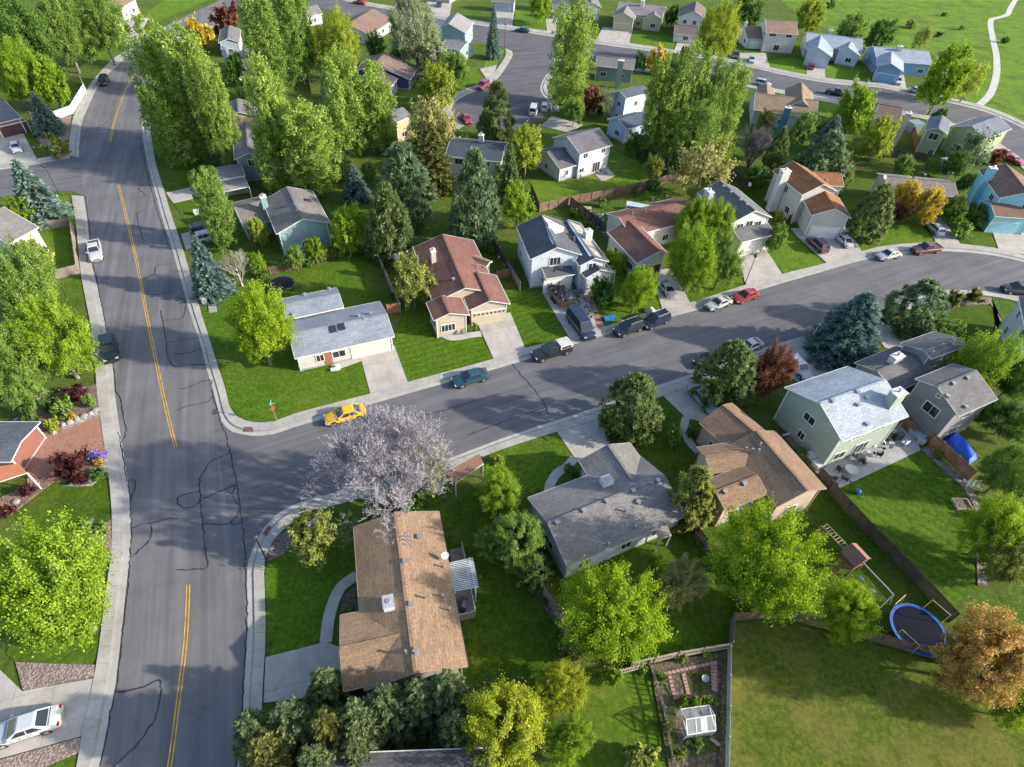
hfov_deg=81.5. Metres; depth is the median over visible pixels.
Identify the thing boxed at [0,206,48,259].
house
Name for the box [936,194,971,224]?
broadleaf tree
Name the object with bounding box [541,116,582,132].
driveway
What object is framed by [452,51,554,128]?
cul de sac
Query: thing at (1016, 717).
broadleaf tree
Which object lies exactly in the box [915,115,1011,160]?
house
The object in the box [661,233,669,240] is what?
window
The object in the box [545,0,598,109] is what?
poplar tree
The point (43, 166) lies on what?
street lamp
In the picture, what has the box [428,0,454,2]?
house
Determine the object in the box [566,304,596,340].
van
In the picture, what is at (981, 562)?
shrub
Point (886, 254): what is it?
parked car
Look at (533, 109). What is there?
van
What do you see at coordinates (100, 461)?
shrub
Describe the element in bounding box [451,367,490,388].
parked car
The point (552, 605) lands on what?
wooden fence
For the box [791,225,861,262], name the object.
driveway
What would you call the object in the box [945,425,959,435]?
window
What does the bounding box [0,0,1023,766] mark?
ground
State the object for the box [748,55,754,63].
pickup truck
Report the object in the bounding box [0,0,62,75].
broadleaf tree
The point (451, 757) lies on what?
house
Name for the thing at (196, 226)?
suv
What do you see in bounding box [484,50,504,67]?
lawn
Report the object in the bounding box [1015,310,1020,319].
window
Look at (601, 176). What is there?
patio
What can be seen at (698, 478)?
pine tree
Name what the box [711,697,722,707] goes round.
shrub
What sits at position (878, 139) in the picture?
broadleaf tree
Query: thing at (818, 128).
broadleaf tree
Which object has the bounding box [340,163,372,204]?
spruce tree
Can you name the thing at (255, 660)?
sidewalk
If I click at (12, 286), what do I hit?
broadleaf tree
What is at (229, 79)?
broadleaf tree
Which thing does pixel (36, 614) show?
broadleaf tree
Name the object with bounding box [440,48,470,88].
broadleaf tree
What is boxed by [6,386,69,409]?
wooden fence
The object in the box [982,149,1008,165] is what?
shrub
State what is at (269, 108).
poplar tree
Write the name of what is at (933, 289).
pine tree
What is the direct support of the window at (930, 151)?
in the house at (936, 129)
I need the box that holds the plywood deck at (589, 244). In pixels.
[569,221,601,257]
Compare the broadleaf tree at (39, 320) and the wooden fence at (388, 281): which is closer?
the broadleaf tree at (39, 320)
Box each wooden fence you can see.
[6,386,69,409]
[34,217,80,278]
[53,76,85,117]
[253,243,372,277]
[372,242,400,312]
[386,303,399,313]
[492,239,512,267]
[496,267,510,278]
[507,259,520,289]
[530,183,538,210]
[537,580,579,647]
[539,174,682,212]
[570,196,606,231]
[619,663,643,673]
[630,145,668,164]
[630,643,732,666]
[648,659,674,762]
[667,158,670,174]
[683,518,722,561]
[725,645,731,766]
[727,612,736,649]
[729,168,749,188]
[729,610,961,662]
[817,467,838,489]
[826,480,961,622]
[853,148,942,161]
[901,418,917,431]
[912,127,919,149]
[923,427,977,480]
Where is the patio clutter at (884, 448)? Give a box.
[841,437,894,483]
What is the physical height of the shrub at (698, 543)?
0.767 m
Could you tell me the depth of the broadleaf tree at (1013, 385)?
75.66 m
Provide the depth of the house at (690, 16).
188.14 m
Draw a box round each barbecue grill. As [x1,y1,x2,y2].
[459,597,467,612]
[891,431,904,440]
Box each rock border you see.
[59,411,99,429]
[65,455,107,485]
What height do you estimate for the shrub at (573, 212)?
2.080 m
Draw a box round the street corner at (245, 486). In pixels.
[214,415,254,570]
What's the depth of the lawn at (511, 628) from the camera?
55.82 m
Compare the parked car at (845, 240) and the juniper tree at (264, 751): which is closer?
the juniper tree at (264, 751)
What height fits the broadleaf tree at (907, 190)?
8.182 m
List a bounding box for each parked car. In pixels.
[0,704,63,749]
[9,141,23,153]
[323,403,367,426]
[352,0,366,4]
[436,1,441,6]
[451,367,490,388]
[460,113,472,123]
[514,26,529,32]
[656,278,676,296]
[687,383,717,414]
[692,349,725,364]
[704,295,733,311]
[731,288,760,304]
[739,337,764,354]
[835,233,854,247]
[874,248,902,261]
[907,86,916,92]
[996,148,1014,154]
[1004,154,1023,165]
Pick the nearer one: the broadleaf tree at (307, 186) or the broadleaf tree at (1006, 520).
the broadleaf tree at (1006, 520)
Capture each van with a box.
[528,103,538,115]
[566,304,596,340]
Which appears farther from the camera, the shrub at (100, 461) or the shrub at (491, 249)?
the shrub at (491, 249)
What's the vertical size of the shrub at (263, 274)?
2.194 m
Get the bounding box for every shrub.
[0,503,17,518]
[16,234,54,269]
[18,406,39,420]
[18,482,39,496]
[33,131,71,159]
[38,395,59,414]
[43,414,60,431]
[47,442,94,483]
[49,393,74,419]
[61,382,89,402]
[67,412,76,419]
[68,471,87,484]
[79,394,95,406]
[79,516,94,530]
[89,467,108,482]
[92,457,103,465]
[93,520,109,535]
[259,268,271,278]
[305,258,313,267]
[330,248,340,257]
[334,509,357,548]
[341,602,353,612]
[355,243,365,255]
[361,503,389,523]
[362,248,376,260]
[373,256,381,265]
[389,291,396,298]
[399,490,426,510]
[471,322,477,330]
[484,244,495,254]
[492,454,505,466]
[499,261,506,268]
[542,594,551,605]
[557,635,590,665]
[563,462,575,472]
[569,207,577,216]
[569,469,579,479]
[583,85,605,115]
[583,221,594,229]
[589,275,616,307]
[598,196,607,208]
[600,667,624,687]
[620,739,661,766]
[632,186,640,194]
[636,663,646,676]
[648,176,660,190]
[655,669,666,680]
[660,719,671,732]
[667,423,684,446]
[672,46,686,65]
[673,744,686,760]
[675,652,689,664]
[677,693,688,707]
[685,732,704,753]
[686,424,699,438]
[690,695,702,706]
[696,539,703,546]
[702,651,710,659]
[703,695,712,705]
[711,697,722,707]
[715,714,724,723]
[775,209,784,223]
[794,447,806,460]
[825,0,836,7]
[887,201,914,221]
[905,18,917,28]
[933,449,944,460]
[933,657,943,661]
[935,31,943,37]
[946,288,964,308]
[950,217,974,240]
[963,286,990,303]
[978,557,987,565]
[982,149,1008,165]
[1000,36,1011,42]
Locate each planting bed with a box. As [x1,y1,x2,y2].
[0,456,108,514]
[18,384,98,431]
[26,103,70,145]
[81,519,111,560]
[265,529,291,561]
[341,586,358,613]
[959,297,1001,342]
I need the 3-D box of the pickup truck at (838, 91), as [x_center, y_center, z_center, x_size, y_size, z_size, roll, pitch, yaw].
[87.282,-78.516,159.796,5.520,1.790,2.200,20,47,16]
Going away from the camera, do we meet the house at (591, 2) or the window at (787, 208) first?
the window at (787, 208)
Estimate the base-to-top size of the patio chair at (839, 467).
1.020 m
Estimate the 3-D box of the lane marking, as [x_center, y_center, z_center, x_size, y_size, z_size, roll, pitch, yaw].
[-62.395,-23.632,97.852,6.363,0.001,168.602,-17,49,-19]
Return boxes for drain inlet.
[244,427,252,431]
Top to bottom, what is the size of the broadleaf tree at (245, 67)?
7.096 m
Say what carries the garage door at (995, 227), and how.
in the house at (998, 190)
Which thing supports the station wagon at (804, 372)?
on the driveway at (801, 351)
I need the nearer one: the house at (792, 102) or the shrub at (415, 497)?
the shrub at (415, 497)
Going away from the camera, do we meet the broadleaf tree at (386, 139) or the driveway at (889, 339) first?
the driveway at (889, 339)
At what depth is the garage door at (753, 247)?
101.35 m
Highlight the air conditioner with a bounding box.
[794,435,800,443]
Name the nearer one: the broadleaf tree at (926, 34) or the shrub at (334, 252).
the shrub at (334, 252)
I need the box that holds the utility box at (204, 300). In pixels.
[200,295,207,303]
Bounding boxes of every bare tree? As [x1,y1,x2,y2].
[216,248,252,286]
[296,401,456,548]
[599,83,618,120]
[735,125,773,173]
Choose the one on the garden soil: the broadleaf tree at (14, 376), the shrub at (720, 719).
the shrub at (720, 719)
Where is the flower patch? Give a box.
[88,448,108,460]
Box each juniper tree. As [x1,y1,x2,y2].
[230,705,275,766]
[242,731,301,766]
[266,695,319,755]
[295,739,342,766]
[303,666,353,711]
[305,704,353,756]
[337,695,392,750]
[340,734,387,766]
[365,682,415,750]
[398,677,440,741]
[415,122,456,199]
[427,667,473,735]
[428,705,479,748]
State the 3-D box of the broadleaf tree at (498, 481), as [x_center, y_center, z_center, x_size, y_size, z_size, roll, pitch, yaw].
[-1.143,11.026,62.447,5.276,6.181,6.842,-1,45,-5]
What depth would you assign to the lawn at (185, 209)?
104.95 m
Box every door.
[0,120,31,137]
[323,352,333,364]
[350,339,390,358]
[471,308,506,325]
[496,4,509,11]
[543,276,572,292]
[614,22,630,31]
[738,240,762,255]
[748,40,761,48]
[805,57,825,67]
[806,225,839,238]
[874,72,896,83]
[984,221,1018,233]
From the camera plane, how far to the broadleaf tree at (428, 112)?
116.73 m
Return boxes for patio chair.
[835,465,843,472]
[875,450,883,457]
[900,440,910,446]
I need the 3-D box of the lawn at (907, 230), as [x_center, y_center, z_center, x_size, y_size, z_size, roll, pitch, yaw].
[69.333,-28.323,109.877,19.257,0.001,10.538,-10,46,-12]
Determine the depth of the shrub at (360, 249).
96.64 m
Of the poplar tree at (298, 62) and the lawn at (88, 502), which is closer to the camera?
the lawn at (88, 502)
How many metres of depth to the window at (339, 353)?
78.28 m
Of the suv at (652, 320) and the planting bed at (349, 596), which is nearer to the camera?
the planting bed at (349, 596)
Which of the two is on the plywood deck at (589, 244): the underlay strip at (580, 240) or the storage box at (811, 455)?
the underlay strip at (580, 240)
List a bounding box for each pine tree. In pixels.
[364,181,413,267]
[372,139,437,228]
[446,146,501,247]
[476,78,517,145]
[513,551,554,594]
[596,371,665,446]
[667,463,718,534]
[687,337,758,409]
[761,125,789,173]
[791,129,853,192]
[844,182,895,245]
[879,277,951,340]
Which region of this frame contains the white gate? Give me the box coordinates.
[963,479,981,489]
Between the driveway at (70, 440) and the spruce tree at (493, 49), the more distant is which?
the spruce tree at (493, 49)
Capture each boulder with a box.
[12,499,19,504]
[66,420,73,424]
[80,413,87,418]
[644,306,654,313]
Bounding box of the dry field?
[730,619,1023,766]
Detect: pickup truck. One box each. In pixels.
[86,238,103,261]
[531,336,572,362]
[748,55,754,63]
[825,87,845,96]
[910,241,943,255]
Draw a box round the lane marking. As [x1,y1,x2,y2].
[109,73,189,766]
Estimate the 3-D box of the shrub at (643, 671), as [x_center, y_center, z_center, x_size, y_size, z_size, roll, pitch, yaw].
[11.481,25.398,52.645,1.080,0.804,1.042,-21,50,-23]
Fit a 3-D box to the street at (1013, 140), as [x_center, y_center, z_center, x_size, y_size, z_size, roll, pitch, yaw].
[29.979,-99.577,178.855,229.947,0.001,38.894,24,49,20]
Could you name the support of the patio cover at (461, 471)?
on the ground at (972, 434)
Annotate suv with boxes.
[97,73,109,85]
[98,332,120,363]
[188,221,215,235]
[194,228,221,244]
[476,78,489,89]
[540,102,549,111]
[612,315,645,337]
[643,308,671,330]
[732,49,738,58]
[754,77,771,85]
[806,236,829,253]
[808,62,814,69]
[894,75,902,84]
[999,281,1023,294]
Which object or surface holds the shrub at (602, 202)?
on the ground at (972, 434)
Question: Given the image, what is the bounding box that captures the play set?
[811,523,893,608]
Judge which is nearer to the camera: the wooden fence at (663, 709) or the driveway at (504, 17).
the wooden fence at (663, 709)
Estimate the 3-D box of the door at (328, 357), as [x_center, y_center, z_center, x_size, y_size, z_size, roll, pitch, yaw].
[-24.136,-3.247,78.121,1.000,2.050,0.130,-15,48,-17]
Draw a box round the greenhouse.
[676,705,715,740]
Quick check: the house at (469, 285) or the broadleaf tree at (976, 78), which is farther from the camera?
the broadleaf tree at (976, 78)
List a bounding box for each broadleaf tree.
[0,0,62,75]
[0,28,55,105]
[0,230,65,314]
[0,277,104,378]
[0,314,55,411]
[0,504,123,661]
[1,191,44,220]
[27,50,71,109]
[30,0,93,72]
[62,0,132,65]
[184,10,215,50]
[187,165,238,251]
[207,0,240,37]
[219,63,239,85]
[226,49,244,82]
[226,275,300,365]
[234,72,257,106]
[239,59,254,80]
[245,216,269,247]
[249,250,265,274]
[282,242,306,270]
[283,501,345,573]
[299,184,316,194]
[303,236,328,263]
[307,0,361,74]
[318,96,335,116]
[329,197,366,260]
[331,151,353,181]
[359,160,377,181]
[363,26,387,55]
[375,126,394,150]
[382,0,441,73]
[389,44,406,59]
[389,433,452,501]
[391,246,438,309]
[404,83,460,147]
[409,215,424,232]
[410,124,447,153]
[411,36,449,74]
[415,58,458,111]
[434,104,445,126]
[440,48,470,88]
[459,669,549,766]
[473,518,506,565]
[479,463,524,518]
[490,505,547,573]
[494,160,507,186]
[500,179,537,228]
[505,119,544,177]
[528,0,552,23]
[531,651,593,723]
[546,706,597,766]
[548,555,677,672]
[562,96,585,125]
[602,246,630,272]
[620,263,660,312]
[622,127,647,159]
[634,48,647,72]
[643,153,664,177]
[645,42,667,72]
[650,552,712,610]
[663,3,680,27]
[665,131,740,199]
[665,216,719,296]
[673,190,718,239]
[690,0,743,65]
[697,491,840,628]
[706,229,747,288]
[707,195,738,241]
[708,132,735,175]
[728,0,765,25]
[743,334,800,400]
[745,130,765,158]
[746,163,773,190]
[757,104,776,129]
[764,220,788,253]
[788,109,820,148]
[795,0,827,35]
[814,119,829,134]
[815,575,889,646]
[827,72,880,137]
[828,158,855,192]
[830,141,851,159]
[835,8,870,37]
[855,111,903,166]
[863,15,900,48]
[879,144,894,160]
[893,173,925,208]
[894,153,916,175]
[909,183,948,228]
[910,37,977,114]
[911,20,932,49]
[919,596,1023,710]
[923,155,943,174]
[924,317,969,340]
[929,106,948,116]
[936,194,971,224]
[938,149,972,179]
[946,326,1023,388]
[950,128,1003,169]
[953,487,1023,564]
[955,170,977,192]
[959,60,990,101]
[963,201,989,226]
[969,531,1023,588]
[972,438,1023,502]
[973,395,1023,442]
[984,684,1023,734]
[993,350,1023,402]
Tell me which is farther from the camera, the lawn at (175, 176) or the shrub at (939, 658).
the lawn at (175, 176)
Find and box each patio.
[594,168,614,180]
[821,422,920,487]
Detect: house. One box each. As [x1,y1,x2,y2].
[0,100,31,138]
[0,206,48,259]
[0,421,45,469]
[108,0,139,20]
[210,122,263,195]
[218,25,248,71]
[227,77,259,125]
[230,186,331,253]
[281,287,394,370]
[299,5,322,25]
[327,747,489,766]
[339,511,467,697]
[340,9,390,44]
[357,52,417,95]
[385,107,411,141]
[413,234,510,337]
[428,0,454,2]
[439,13,473,58]
[445,132,508,186]
[491,0,514,12]
[516,214,613,293]
[527,442,685,578]
[538,127,612,181]
[551,0,601,20]
[595,55,635,88]
[606,194,691,277]
[607,85,650,143]
[612,0,665,31]
[673,1,705,43]
[693,403,826,526]
[697,180,772,255]
[737,19,798,53]
[749,82,817,136]
[764,160,851,238]
[773,366,908,467]
[800,28,862,68]
[854,331,997,444]
[861,44,931,83]
[869,103,911,147]
[870,173,957,213]
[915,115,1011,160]
[964,163,1023,234]
[999,296,1023,372]
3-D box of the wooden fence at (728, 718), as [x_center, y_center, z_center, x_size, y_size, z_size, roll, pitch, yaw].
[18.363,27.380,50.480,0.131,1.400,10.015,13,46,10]
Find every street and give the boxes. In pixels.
[0,156,83,195]
[239,251,1023,542]
[308,0,1023,159]
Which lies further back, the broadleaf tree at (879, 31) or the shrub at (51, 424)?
the broadleaf tree at (879, 31)
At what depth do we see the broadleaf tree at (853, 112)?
133.72 m
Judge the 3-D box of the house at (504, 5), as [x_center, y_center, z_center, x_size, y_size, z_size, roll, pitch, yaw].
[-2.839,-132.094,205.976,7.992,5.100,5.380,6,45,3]
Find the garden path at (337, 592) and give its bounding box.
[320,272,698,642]
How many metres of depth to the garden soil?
51.04 m
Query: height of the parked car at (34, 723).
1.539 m
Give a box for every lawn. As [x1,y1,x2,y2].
[6,599,104,663]
[14,479,110,539]
[38,228,76,274]
[47,754,77,766]
[49,196,75,225]
[60,278,84,308]
[80,41,130,61]
[142,0,207,21]
[152,124,202,189]
[174,198,210,225]
[200,254,371,422]
[265,535,355,655]
[394,314,492,381]
[441,489,568,676]
[454,68,481,89]
[481,432,573,502]
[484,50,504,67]
[504,284,568,347]
[514,10,546,30]
[529,149,660,207]
[555,97,603,125]
[555,520,729,665]
[559,665,661,766]
[590,270,659,326]
[607,397,699,472]
[630,34,674,52]
[679,261,743,301]
[724,490,949,645]
[767,233,821,272]
[768,58,806,73]
[818,101,839,117]
[825,63,876,81]
[837,451,975,614]
[849,215,932,250]
[946,306,995,335]
[951,222,996,247]
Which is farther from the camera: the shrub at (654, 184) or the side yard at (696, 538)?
the shrub at (654, 184)
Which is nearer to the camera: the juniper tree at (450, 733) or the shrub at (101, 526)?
the juniper tree at (450, 733)
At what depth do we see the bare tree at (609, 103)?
137.40 m
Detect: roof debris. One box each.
[566,285,584,304]
[579,297,597,317]
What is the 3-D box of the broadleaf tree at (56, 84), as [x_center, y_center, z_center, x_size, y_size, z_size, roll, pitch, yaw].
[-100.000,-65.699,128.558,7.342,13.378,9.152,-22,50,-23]
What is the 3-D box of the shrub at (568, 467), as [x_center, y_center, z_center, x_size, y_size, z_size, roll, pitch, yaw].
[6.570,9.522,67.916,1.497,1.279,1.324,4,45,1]
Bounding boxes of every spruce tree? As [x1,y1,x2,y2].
[9,158,76,231]
[29,93,67,139]
[189,235,237,305]
[319,70,333,107]
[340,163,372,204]
[485,1,501,60]
[497,143,519,203]
[802,115,842,158]
[803,290,883,370]
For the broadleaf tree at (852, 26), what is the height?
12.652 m
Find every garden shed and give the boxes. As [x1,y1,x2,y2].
[905,119,925,133]
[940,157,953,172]
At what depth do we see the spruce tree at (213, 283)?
85.42 m
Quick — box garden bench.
[330,364,339,370]
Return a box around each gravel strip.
[0,737,80,766]
[15,662,94,690]
[921,446,987,585]
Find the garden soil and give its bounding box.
[650,651,727,766]
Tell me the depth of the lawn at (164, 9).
193.24 m
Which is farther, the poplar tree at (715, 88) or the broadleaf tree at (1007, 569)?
the poplar tree at (715, 88)
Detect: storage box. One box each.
[807,450,817,460]
[811,458,826,469]
[908,429,925,438]
[916,436,926,444]
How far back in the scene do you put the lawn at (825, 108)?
152.81 m
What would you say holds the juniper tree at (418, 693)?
on the ground at (972, 434)
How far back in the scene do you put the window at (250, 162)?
111.17 m
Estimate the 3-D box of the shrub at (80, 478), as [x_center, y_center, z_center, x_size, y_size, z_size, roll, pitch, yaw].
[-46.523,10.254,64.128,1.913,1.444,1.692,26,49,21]
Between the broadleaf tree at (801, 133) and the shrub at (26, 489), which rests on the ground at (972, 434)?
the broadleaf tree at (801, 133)
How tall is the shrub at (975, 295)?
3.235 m
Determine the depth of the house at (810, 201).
107.59 m
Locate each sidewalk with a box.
[0,153,69,169]
[69,27,147,156]
[71,195,130,766]
[141,116,370,435]
[237,573,265,766]
[247,290,1017,573]
[345,0,1023,128]
[371,242,1023,403]
[444,48,512,129]
[540,58,559,111]
[634,68,1023,169]
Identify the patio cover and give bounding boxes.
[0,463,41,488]
[221,177,252,202]
[394,248,415,273]
[447,454,483,496]
[626,201,649,208]
[655,525,671,551]
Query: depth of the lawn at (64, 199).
105.41 m
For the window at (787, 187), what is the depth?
109.94 m
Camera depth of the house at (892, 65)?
172.67 m
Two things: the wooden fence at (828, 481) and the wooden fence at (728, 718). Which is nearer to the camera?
the wooden fence at (728, 718)
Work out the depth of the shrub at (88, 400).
71.32 m
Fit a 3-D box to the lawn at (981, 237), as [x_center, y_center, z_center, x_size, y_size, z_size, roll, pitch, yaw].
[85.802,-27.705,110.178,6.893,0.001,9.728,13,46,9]
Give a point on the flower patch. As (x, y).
(94, 453)
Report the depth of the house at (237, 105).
126.56 m
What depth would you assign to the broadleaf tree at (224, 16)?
170.40 m
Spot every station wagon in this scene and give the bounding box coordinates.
[786,352,813,380]
[924,221,946,235]
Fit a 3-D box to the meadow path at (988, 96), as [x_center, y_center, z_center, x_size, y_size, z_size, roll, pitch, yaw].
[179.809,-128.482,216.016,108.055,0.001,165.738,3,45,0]
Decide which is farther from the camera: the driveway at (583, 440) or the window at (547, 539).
the driveway at (583, 440)
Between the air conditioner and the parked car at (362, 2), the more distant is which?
the parked car at (362, 2)
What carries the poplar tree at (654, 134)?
on the ground at (972, 434)
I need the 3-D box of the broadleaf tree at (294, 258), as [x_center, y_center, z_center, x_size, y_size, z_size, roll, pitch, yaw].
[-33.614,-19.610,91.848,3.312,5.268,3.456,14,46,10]
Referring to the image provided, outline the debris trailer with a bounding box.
[548,281,573,306]
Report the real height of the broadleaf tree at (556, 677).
4.065 m
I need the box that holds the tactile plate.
[263,526,271,535]
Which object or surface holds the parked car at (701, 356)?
on the side street at (581, 377)
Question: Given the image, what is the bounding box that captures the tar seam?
[85,116,548,766]
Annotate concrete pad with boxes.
[208,303,216,312]
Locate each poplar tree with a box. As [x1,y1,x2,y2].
[110,8,195,142]
[133,75,207,167]
[150,16,227,156]
[177,43,241,164]
[236,0,289,98]
[242,49,303,187]
[248,125,296,195]
[270,0,316,85]
[279,95,343,196]
[319,40,366,157]
[349,59,397,153]
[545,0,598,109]
[640,49,685,157]
[656,38,715,156]
[668,98,721,171]
[684,54,733,146]
[715,58,753,152]
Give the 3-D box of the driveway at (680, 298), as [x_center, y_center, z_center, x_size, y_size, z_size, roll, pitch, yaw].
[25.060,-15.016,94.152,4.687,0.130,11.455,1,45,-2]
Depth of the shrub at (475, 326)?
84.91 m
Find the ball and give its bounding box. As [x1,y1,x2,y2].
[855,488,861,494]
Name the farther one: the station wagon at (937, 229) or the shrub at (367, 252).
the station wagon at (937, 229)
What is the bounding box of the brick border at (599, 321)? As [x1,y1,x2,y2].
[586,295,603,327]
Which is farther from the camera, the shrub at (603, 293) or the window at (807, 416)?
the shrub at (603, 293)
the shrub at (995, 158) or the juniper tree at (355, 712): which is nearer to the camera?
the juniper tree at (355, 712)
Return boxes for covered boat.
[943,432,976,464]
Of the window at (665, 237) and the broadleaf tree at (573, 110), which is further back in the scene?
the broadleaf tree at (573, 110)
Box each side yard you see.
[535,582,580,650]
[683,519,708,554]
[784,430,825,474]
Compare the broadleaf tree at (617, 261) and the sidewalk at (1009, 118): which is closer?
the broadleaf tree at (617, 261)
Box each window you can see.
[247,159,255,165]
[315,354,324,361]
[331,349,346,358]
[401,130,406,137]
[441,323,455,332]
[454,158,462,164]
[544,533,552,550]
[549,256,560,265]
[577,558,590,568]
[587,262,596,269]
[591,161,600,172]
[600,71,606,76]
[619,540,632,550]
[626,260,632,270]
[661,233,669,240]
[745,220,753,225]
[754,220,761,224]
[773,44,779,50]
[783,504,797,513]
[784,184,788,193]
[784,205,790,214]
[796,429,805,441]
[802,410,816,426]
[831,450,846,460]
[844,57,851,62]
[849,439,870,455]
[921,400,941,418]
[927,132,939,140]
[927,149,934,154]
[932,358,942,366]
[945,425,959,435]
[949,142,962,151]
[964,131,976,139]
[988,193,994,201]
[1003,325,1008,334]
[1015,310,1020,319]
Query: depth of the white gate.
68.33 m
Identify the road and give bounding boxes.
[79,0,246,766]
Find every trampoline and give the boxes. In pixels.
[267,276,294,292]
[888,594,952,656]
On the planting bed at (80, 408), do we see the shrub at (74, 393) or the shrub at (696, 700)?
the shrub at (74, 393)
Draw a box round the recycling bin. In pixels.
[604,316,610,321]
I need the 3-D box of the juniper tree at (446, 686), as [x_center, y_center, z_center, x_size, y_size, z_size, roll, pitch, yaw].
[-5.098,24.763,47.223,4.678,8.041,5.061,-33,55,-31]
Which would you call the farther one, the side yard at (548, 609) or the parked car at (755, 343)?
the parked car at (755, 343)
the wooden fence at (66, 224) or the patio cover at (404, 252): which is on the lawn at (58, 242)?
the wooden fence at (66, 224)
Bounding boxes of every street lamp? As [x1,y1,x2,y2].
[42,165,59,193]
[251,533,267,560]
[744,254,757,284]
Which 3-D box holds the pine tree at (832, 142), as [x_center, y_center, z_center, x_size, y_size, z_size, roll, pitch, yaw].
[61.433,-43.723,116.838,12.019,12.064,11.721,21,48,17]
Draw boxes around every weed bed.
[659,705,677,763]
[683,733,718,758]
[686,670,710,691]
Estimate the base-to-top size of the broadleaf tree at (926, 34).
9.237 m
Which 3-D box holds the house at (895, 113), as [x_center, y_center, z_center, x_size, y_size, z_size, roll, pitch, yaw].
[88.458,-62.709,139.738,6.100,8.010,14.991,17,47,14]
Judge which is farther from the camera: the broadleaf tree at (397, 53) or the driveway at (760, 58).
the driveway at (760, 58)
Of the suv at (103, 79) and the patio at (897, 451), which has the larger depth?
the suv at (103, 79)
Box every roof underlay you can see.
[543,216,563,233]
[546,226,554,243]
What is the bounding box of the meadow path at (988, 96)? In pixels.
[976,0,1017,105]
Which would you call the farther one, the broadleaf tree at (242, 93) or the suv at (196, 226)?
the broadleaf tree at (242, 93)
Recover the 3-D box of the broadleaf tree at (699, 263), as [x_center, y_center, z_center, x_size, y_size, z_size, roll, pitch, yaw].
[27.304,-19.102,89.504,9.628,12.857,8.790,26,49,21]
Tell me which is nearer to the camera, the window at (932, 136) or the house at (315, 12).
the window at (932, 136)
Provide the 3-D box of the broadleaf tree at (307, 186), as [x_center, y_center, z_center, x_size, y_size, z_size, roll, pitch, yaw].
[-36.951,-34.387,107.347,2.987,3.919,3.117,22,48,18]
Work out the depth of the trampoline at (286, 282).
89.84 m
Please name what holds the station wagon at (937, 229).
on the driveway at (948, 237)
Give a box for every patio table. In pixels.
[845,464,858,474]
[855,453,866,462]
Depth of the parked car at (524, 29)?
189.14 m
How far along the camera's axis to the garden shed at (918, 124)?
142.53 m
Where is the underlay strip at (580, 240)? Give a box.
[567,221,594,255]
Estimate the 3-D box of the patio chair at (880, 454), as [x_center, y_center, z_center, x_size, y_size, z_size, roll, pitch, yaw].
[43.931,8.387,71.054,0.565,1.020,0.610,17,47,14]
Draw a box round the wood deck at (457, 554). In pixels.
[449,542,475,620]
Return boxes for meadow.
[782,0,1023,121]
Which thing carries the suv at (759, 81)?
on the street at (1013, 140)
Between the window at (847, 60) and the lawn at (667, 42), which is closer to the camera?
the window at (847, 60)
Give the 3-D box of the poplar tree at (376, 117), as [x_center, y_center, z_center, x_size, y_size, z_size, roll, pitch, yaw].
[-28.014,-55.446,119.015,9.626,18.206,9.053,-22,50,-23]
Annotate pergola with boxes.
[449,557,478,601]
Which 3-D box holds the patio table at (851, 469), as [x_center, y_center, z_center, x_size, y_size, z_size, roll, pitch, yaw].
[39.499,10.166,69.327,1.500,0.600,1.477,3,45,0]
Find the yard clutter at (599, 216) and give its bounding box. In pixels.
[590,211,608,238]
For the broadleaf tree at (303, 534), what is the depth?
56.52 m
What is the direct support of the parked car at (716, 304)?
on the side street at (581, 377)
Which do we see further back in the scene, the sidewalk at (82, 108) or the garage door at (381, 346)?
the sidewalk at (82, 108)
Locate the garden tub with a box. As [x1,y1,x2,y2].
[702,674,709,682]
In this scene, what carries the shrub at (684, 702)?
on the garden soil
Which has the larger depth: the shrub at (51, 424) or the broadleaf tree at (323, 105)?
the broadleaf tree at (323, 105)
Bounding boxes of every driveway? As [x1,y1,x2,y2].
[0,134,36,163]
[0,670,93,757]
[27,417,104,483]
[123,18,147,43]
[166,184,207,202]
[181,232,212,249]
[264,642,340,702]
[362,345,407,392]
[426,0,451,15]
[478,312,524,358]
[480,65,496,78]
[496,11,513,25]
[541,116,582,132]
[542,289,601,337]
[546,15,556,31]
[557,420,609,462]
[599,27,632,42]
[653,269,689,307]
[664,383,707,421]
[675,43,690,54]
[740,53,770,70]
[740,250,781,283]
[774,347,834,381]
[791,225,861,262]
[807,66,824,80]
[875,323,905,348]
[879,75,906,91]
[928,216,960,243]
[993,233,1023,254]
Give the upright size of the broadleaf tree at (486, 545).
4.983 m
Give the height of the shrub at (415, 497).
2.794 m
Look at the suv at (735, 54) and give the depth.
178.55 m
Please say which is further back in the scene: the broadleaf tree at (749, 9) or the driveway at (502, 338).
the broadleaf tree at (749, 9)
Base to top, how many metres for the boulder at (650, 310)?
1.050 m
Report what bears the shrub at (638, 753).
on the lawn at (621, 715)
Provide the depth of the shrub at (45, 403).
70.45 m
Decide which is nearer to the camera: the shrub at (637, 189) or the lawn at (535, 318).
the lawn at (535, 318)
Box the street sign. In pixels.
[266,400,276,419]

